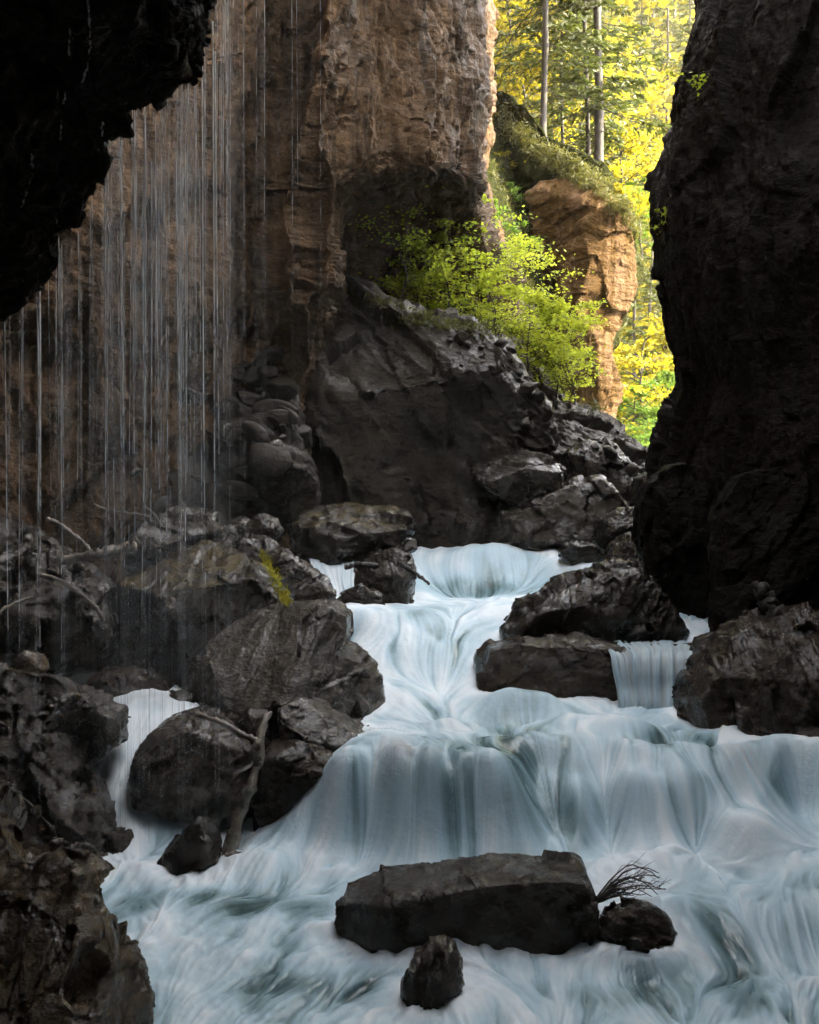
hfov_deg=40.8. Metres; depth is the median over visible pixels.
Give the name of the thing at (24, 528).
stone
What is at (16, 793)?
stone
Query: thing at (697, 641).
boulder
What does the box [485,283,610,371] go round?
bush
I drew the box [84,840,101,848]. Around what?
stone
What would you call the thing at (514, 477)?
boulder
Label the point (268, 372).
stone
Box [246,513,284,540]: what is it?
boulder
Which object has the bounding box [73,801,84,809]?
stone
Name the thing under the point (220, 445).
stone
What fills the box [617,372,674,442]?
broadleaf tree
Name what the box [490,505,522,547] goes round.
boulder
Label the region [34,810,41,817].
stone
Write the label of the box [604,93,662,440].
spruce tree
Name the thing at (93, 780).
stone
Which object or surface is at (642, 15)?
spruce tree
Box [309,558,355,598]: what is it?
waterfall
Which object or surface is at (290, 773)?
boulder
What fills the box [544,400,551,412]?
stone
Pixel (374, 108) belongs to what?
cliff
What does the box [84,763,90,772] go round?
stone
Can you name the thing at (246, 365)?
stone
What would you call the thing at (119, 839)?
boulder
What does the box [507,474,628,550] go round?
boulder
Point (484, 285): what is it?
bush
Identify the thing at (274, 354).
stone
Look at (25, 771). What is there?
bank
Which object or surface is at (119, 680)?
boulder
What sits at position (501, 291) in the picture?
bush
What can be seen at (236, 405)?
stone
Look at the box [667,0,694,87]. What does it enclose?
spruce tree
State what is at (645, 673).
waterfall
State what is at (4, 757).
stone
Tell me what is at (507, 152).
sapling
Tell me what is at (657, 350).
broadleaf tree
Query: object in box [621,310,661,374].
broadleaf tree
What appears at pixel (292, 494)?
boulder
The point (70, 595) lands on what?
stone
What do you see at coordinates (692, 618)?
waterfall
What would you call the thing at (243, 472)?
stone
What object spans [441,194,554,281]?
bush
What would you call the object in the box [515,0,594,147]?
spruce tree
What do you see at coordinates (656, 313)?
spruce tree
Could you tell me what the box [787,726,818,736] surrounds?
boulder
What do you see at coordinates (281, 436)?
stone
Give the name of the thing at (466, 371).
stone
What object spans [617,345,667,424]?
broadleaf tree
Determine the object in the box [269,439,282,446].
stone
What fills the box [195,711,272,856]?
driftwood
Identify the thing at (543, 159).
grass
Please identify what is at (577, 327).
bush
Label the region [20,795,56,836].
branch
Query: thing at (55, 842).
stone
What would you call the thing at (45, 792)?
stone
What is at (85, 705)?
stone
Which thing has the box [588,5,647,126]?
spruce tree
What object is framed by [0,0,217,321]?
cave roof
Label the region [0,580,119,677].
boulder
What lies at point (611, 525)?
boulder
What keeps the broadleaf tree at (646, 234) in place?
on the slope at (499, 194)
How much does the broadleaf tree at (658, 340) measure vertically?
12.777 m
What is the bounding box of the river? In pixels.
[68,543,818,1023]
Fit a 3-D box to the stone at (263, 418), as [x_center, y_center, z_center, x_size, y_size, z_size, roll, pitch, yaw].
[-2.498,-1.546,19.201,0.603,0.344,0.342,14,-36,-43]
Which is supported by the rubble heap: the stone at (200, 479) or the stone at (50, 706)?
the stone at (200, 479)
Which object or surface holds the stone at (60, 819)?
on the bank
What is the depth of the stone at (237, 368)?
19.50 m
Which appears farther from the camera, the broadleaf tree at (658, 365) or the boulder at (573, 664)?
the broadleaf tree at (658, 365)
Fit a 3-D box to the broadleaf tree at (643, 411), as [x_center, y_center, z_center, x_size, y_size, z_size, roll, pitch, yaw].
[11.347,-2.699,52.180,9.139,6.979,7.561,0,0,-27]
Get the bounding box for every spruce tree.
[493,0,623,136]
[496,0,537,111]
[504,6,625,154]
[508,0,676,164]
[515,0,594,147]
[523,0,644,154]
[547,0,629,183]
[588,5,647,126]
[601,0,650,217]
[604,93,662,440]
[614,0,663,249]
[620,141,673,416]
[627,135,663,378]
[628,0,680,182]
[638,262,664,384]
[640,0,691,218]
[643,0,687,116]
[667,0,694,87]
[669,0,694,70]
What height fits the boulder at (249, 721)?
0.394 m
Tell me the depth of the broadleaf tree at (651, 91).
63.88 m
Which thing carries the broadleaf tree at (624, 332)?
on the ground
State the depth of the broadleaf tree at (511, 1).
50.84 m
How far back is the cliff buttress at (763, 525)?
13.89 m
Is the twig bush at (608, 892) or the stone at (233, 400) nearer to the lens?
the twig bush at (608, 892)
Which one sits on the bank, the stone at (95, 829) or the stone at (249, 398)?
the stone at (95, 829)
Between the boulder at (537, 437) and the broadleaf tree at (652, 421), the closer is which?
the boulder at (537, 437)
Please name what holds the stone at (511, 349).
on the boulder at (537, 437)
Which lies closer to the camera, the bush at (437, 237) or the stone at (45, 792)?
the stone at (45, 792)
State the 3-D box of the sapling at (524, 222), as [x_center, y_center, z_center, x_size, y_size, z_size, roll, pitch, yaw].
[3.516,-8.589,35.036,1.565,1.195,1.691,0,0,0]
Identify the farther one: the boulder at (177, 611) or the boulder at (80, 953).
the boulder at (177, 611)
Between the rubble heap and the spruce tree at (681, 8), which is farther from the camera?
the spruce tree at (681, 8)
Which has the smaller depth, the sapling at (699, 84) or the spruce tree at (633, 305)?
the sapling at (699, 84)
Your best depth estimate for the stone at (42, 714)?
11.29 m
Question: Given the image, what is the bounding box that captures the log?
[51,536,142,565]
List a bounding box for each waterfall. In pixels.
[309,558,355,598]
[608,640,692,708]
[679,613,708,622]
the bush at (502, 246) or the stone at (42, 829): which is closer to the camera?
the stone at (42, 829)
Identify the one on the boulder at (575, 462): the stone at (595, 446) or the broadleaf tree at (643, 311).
the stone at (595, 446)
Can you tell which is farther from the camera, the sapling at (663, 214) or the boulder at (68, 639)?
the sapling at (663, 214)
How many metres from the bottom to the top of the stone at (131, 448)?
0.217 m
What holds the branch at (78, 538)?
on the log
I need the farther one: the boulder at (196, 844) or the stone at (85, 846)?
the boulder at (196, 844)
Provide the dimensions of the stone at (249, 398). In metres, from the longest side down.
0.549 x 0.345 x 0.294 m
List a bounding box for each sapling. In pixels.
[493,198,516,234]
[494,150,525,174]
[504,181,529,205]
[505,220,545,251]
[612,182,649,209]
[636,201,649,231]
[646,206,666,244]
[665,66,707,113]
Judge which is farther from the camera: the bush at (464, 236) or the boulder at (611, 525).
the bush at (464, 236)
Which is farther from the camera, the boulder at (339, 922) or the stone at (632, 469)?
the stone at (632, 469)
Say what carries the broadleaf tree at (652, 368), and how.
on the ground
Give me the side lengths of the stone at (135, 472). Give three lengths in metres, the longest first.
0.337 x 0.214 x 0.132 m
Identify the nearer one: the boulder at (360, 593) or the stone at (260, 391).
the boulder at (360, 593)
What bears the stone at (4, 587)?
on the boulder at (68, 639)
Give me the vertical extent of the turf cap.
5.150 m
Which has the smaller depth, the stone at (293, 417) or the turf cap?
the stone at (293, 417)
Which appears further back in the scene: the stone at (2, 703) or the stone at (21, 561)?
the stone at (21, 561)
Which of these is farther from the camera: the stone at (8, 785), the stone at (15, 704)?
the stone at (15, 704)
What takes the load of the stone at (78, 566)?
on the boulder at (91, 578)
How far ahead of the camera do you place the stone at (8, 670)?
11.42 m
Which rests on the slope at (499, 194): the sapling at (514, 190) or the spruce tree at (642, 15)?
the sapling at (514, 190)
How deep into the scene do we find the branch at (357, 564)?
17.58 m
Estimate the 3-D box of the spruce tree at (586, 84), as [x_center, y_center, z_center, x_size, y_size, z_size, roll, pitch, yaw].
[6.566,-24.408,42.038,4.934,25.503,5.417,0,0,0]
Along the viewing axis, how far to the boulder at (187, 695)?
12.70 m
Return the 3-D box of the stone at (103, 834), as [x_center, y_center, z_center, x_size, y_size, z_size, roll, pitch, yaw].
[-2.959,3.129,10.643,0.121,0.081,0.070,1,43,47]
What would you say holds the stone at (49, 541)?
on the boulder at (91, 578)
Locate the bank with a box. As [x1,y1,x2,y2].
[0,661,130,856]
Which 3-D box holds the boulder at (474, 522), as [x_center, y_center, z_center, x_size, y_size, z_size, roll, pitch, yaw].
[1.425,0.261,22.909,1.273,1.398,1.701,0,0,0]
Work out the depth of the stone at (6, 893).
6.12 m
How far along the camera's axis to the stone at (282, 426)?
19.16 m
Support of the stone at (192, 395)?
on the cliff at (374, 108)
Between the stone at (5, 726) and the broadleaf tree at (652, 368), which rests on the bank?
the stone at (5, 726)
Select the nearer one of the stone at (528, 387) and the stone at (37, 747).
the stone at (37, 747)
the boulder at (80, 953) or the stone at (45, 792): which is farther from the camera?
the stone at (45, 792)
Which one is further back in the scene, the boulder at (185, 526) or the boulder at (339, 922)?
the boulder at (185, 526)
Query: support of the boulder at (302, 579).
in the river
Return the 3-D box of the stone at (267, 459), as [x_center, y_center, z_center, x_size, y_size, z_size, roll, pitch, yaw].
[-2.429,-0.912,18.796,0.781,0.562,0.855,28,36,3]
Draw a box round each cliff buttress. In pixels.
[631,462,712,618]
[707,461,818,630]
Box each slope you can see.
[432,298,647,473]
[486,116,646,381]
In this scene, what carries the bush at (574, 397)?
on the scree slope at (570, 419)
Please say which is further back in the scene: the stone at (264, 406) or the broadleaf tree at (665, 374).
the broadleaf tree at (665, 374)
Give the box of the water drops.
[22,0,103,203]
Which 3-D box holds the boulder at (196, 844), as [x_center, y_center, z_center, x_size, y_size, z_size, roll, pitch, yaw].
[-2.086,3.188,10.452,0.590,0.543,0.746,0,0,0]
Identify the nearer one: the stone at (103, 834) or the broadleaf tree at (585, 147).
the stone at (103, 834)
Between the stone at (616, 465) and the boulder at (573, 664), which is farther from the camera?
the stone at (616, 465)
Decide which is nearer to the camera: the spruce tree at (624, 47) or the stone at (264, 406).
the stone at (264, 406)
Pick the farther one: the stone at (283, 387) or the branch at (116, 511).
the stone at (283, 387)
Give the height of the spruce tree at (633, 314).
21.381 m
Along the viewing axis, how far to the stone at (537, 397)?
22.73 m
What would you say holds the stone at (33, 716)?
on the bank
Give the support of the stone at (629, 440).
on the scree slope at (570, 419)
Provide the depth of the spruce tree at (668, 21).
91.98 m
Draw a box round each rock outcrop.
[524,174,616,293]
[547,228,637,336]
[550,313,623,417]
[573,202,632,239]
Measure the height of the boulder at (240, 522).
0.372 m
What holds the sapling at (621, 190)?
on the rock outcrop at (599, 224)
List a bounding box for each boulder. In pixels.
[0,515,47,585]
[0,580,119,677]
[0,778,155,1023]
[11,650,49,673]
[13,543,114,597]
[56,689,128,759]
[86,664,173,696]
[95,540,293,687]
[104,826,133,853]
[119,505,239,576]
[127,705,272,831]
[157,816,221,875]
[169,688,197,702]
[181,598,385,734]
[230,515,250,536]
[235,533,293,560]
[236,706,268,737]
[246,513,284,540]
[250,735,332,831]
[256,462,320,528]
[257,549,336,600]
[276,694,368,752]
[288,502,414,564]
[303,275,535,548]
[334,896,345,937]
[336,583,384,604]
[342,849,599,954]
[353,547,416,603]
[400,934,464,1009]
[453,496,498,546]
[470,448,565,508]
[473,632,690,700]
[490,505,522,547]
[499,558,689,642]
[502,349,560,455]
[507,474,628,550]
[558,438,637,505]
[558,540,600,565]
[591,506,633,556]
[596,897,676,952]
[604,532,640,567]
[628,471,646,505]
[671,601,818,735]
[689,631,714,652]
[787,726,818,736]
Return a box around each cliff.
[0,0,526,583]
[643,0,818,507]
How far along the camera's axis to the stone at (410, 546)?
18.64 m
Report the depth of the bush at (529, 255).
28.48 m
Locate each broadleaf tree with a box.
[493,0,582,120]
[493,0,631,101]
[494,0,650,137]
[494,2,608,145]
[509,32,664,155]
[522,52,672,178]
[554,114,628,163]
[579,117,662,222]
[613,326,673,443]
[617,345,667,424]
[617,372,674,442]
[617,379,662,446]
[618,325,670,401]
[618,369,675,444]
[619,315,673,414]
[620,313,674,419]
[620,346,672,382]
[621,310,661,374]
[622,177,652,258]
[626,418,656,446]
[638,252,658,314]
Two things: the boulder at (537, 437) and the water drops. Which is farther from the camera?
the boulder at (537, 437)
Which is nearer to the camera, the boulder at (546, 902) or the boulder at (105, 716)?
the boulder at (546, 902)
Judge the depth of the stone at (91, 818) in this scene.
10.58 m
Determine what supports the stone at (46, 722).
on the bank
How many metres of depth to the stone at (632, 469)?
23.36 m
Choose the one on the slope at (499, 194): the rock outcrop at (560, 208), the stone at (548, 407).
the rock outcrop at (560, 208)
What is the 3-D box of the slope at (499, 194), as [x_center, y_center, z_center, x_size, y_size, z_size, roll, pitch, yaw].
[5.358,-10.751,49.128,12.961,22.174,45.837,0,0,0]
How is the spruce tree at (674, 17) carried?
on the hillside
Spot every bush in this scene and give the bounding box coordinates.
[348,185,479,298]
[377,219,518,308]
[378,274,446,308]
[392,212,548,320]
[403,221,567,311]
[435,265,582,338]
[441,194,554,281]
[477,232,593,317]
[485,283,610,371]
[493,298,617,397]
[526,343,611,405]
[596,855,671,904]
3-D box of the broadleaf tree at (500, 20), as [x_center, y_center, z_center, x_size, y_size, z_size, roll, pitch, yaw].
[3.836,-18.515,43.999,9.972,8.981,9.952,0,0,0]
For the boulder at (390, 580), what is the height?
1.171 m
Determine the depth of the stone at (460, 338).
22.42 m
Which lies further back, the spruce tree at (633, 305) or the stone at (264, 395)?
the spruce tree at (633, 305)
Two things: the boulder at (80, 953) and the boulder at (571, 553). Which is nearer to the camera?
the boulder at (80, 953)
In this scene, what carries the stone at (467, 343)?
on the boulder at (410, 420)
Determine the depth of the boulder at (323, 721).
11.80 m
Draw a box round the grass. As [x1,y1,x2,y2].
[343,98,649,414]
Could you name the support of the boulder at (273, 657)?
in the river
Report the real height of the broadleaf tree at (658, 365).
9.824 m
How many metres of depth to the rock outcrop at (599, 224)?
34.54 m
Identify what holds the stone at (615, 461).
on the boulder at (575, 462)
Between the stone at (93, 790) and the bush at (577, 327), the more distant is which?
the bush at (577, 327)
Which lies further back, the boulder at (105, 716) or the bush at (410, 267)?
the bush at (410, 267)
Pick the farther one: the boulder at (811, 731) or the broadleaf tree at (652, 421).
the broadleaf tree at (652, 421)
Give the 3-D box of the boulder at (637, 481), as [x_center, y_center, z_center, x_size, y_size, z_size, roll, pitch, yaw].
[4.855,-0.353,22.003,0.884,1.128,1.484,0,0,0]
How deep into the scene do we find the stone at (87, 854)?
6.56 m
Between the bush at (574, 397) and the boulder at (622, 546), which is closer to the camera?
the boulder at (622, 546)
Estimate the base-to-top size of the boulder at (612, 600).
1.532 m
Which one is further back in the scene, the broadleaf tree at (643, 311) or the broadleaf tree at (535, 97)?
the broadleaf tree at (643, 311)
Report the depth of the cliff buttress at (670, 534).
16.13 m
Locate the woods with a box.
[494,0,694,336]
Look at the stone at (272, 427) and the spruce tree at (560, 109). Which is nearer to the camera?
the stone at (272, 427)
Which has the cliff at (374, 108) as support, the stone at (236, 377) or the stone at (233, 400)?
the stone at (236, 377)
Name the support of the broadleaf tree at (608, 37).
on the slope at (499, 194)
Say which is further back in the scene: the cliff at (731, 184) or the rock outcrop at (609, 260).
the rock outcrop at (609, 260)
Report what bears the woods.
on the hillside
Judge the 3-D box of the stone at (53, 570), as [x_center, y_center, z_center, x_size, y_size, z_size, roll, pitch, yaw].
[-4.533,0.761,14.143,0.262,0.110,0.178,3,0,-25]
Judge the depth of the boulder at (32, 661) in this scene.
11.73 m
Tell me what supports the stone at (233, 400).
on the rubble heap
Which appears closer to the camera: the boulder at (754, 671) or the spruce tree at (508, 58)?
the boulder at (754, 671)
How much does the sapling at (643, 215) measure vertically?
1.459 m
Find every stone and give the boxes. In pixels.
[0,581,9,595]
[0,700,6,705]
[0,721,9,732]
[0,751,9,762]
[2,890,11,895]
[4,668,11,673]
[4,783,11,788]
[12,701,24,708]
[12,790,21,797]
[17,524,29,532]
[17,557,25,565]
[20,997,27,1003]
[29,712,37,719]
[30,804,41,814]
[32,741,41,751]
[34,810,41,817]
[37,710,47,717]
[37,742,47,746]
[38,536,58,545]
[39,702,50,710]
[39,826,48,832]
[41,785,50,798]
[43,719,49,725]
[46,567,66,574]
[47,704,54,708]
[49,838,61,846]
[54,817,66,822]
[58,698,66,703]
[63,840,70,846]
[65,590,79,600]
[66,848,84,858]
[73,562,84,571]
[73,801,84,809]
[73,841,95,853]
[80,850,90,859]
[81,703,91,708]
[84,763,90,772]
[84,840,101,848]
[87,776,97,786]
[87,808,97,816]
[88,815,93,822]
[90,788,98,793]
[92,826,99,832]
[100,831,106,837]
[122,442,140,454]
[130,469,140,475]
[175,386,208,403]
[190,474,206,484]
[206,435,228,451]
[217,417,248,446]
[219,480,257,500]
[228,397,239,402]
[230,373,241,381]
[232,364,245,382]
[232,403,239,408]
[235,466,253,478]
[237,390,263,406]
[241,508,255,514]
[242,360,250,369]
[242,420,269,446]
[243,362,266,387]
[247,441,291,475]
[251,399,297,414]
[254,346,284,367]
[254,412,278,429]
[256,388,263,394]
[257,365,281,378]
[260,375,298,400]
[260,392,267,398]
[266,409,289,426]
[268,424,276,430]
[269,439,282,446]
[277,423,286,430]
[277,433,285,440]
[278,405,298,424]
[403,540,416,552]
[453,332,467,345]
[463,340,470,348]
[464,369,470,374]
[494,338,508,348]
[506,346,516,353]
[519,417,529,426]
[520,382,539,392]
[531,391,543,402]
[539,385,555,396]
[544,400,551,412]
[591,443,599,449]
[604,446,617,458]
[609,458,623,465]
[611,459,624,467]
[624,438,633,443]
[625,462,639,476]
[750,580,784,616]
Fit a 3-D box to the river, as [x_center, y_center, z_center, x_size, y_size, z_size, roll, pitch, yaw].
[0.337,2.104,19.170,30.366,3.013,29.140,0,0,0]
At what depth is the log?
13.03 m
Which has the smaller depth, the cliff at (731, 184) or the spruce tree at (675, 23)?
the cliff at (731, 184)
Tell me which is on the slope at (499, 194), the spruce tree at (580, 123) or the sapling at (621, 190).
the spruce tree at (580, 123)
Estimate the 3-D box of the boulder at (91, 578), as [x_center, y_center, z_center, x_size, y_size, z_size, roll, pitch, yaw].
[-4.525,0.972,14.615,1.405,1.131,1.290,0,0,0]
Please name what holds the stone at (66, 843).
on the boulder at (80, 953)
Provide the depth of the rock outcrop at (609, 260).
34.55 m
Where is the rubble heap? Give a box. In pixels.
[152,394,317,548]
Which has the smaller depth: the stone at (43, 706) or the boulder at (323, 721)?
the stone at (43, 706)
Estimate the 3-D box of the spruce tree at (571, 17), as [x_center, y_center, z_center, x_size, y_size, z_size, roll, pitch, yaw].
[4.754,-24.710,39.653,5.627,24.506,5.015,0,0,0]
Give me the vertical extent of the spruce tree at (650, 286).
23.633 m
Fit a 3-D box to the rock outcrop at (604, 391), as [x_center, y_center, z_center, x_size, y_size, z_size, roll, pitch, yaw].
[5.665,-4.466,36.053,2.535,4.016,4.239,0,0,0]
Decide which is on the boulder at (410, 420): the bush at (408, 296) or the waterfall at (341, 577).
the bush at (408, 296)
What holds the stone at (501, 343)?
on the boulder at (537, 437)
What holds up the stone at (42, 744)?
on the bank
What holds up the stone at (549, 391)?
on the scree slope at (570, 419)
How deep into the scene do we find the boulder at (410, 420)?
22.28 m
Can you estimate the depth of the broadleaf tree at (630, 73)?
51.35 m
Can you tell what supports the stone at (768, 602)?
on the boulder at (754, 671)
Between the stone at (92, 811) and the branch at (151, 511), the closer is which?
the stone at (92, 811)
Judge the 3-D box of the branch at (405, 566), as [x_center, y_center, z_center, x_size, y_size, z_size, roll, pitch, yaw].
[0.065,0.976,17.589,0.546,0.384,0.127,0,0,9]
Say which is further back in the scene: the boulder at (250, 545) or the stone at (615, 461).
the stone at (615, 461)
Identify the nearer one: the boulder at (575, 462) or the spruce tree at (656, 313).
the boulder at (575, 462)
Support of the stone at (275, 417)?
on the stone at (272, 427)
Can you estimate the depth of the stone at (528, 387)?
22.63 m
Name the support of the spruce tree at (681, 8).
on the hillside
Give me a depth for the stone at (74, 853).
6.44 m
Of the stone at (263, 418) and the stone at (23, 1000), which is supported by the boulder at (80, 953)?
the stone at (23, 1000)
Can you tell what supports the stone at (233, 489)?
on the rubble heap
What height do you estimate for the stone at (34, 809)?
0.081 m
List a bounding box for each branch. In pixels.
[0,596,33,613]
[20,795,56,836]
[38,573,105,622]
[45,517,92,551]
[93,504,149,516]
[143,505,163,527]
[344,561,377,569]
[396,561,429,584]
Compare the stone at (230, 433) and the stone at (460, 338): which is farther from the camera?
the stone at (460, 338)
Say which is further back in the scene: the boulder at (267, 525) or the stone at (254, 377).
the stone at (254, 377)
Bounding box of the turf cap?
[496,91,636,240]
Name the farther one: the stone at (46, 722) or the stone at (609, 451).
the stone at (609, 451)
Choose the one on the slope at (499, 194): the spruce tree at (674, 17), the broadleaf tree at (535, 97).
the broadleaf tree at (535, 97)
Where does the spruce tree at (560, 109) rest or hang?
on the slope at (499, 194)
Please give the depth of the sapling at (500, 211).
29.88 m
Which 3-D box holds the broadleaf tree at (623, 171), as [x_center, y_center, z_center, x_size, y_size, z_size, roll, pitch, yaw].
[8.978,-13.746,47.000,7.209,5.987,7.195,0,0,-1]
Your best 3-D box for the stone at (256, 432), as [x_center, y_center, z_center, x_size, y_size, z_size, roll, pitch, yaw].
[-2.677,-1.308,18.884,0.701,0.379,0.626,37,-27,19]
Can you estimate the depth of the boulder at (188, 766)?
11.10 m
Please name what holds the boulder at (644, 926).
in the river
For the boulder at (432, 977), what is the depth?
7.81 m
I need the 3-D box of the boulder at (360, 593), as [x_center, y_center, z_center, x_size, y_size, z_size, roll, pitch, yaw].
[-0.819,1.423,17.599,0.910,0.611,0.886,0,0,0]
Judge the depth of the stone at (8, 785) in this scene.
6.59 m
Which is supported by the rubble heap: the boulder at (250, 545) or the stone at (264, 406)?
the stone at (264, 406)
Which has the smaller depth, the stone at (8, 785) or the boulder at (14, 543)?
the stone at (8, 785)
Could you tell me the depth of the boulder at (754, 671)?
12.07 m
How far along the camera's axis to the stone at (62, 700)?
11.19 m
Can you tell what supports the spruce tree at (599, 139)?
on the slope at (499, 194)
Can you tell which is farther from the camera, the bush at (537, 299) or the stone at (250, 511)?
the bush at (537, 299)
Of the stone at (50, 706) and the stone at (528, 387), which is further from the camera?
the stone at (528, 387)
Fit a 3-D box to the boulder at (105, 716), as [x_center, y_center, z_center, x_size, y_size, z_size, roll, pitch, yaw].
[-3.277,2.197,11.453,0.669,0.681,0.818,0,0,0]
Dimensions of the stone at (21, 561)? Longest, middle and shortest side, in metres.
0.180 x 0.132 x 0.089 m
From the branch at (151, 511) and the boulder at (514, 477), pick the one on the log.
the branch at (151, 511)
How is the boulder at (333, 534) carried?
in the river
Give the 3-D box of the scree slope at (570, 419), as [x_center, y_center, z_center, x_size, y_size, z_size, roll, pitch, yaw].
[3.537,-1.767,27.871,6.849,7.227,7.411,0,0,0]

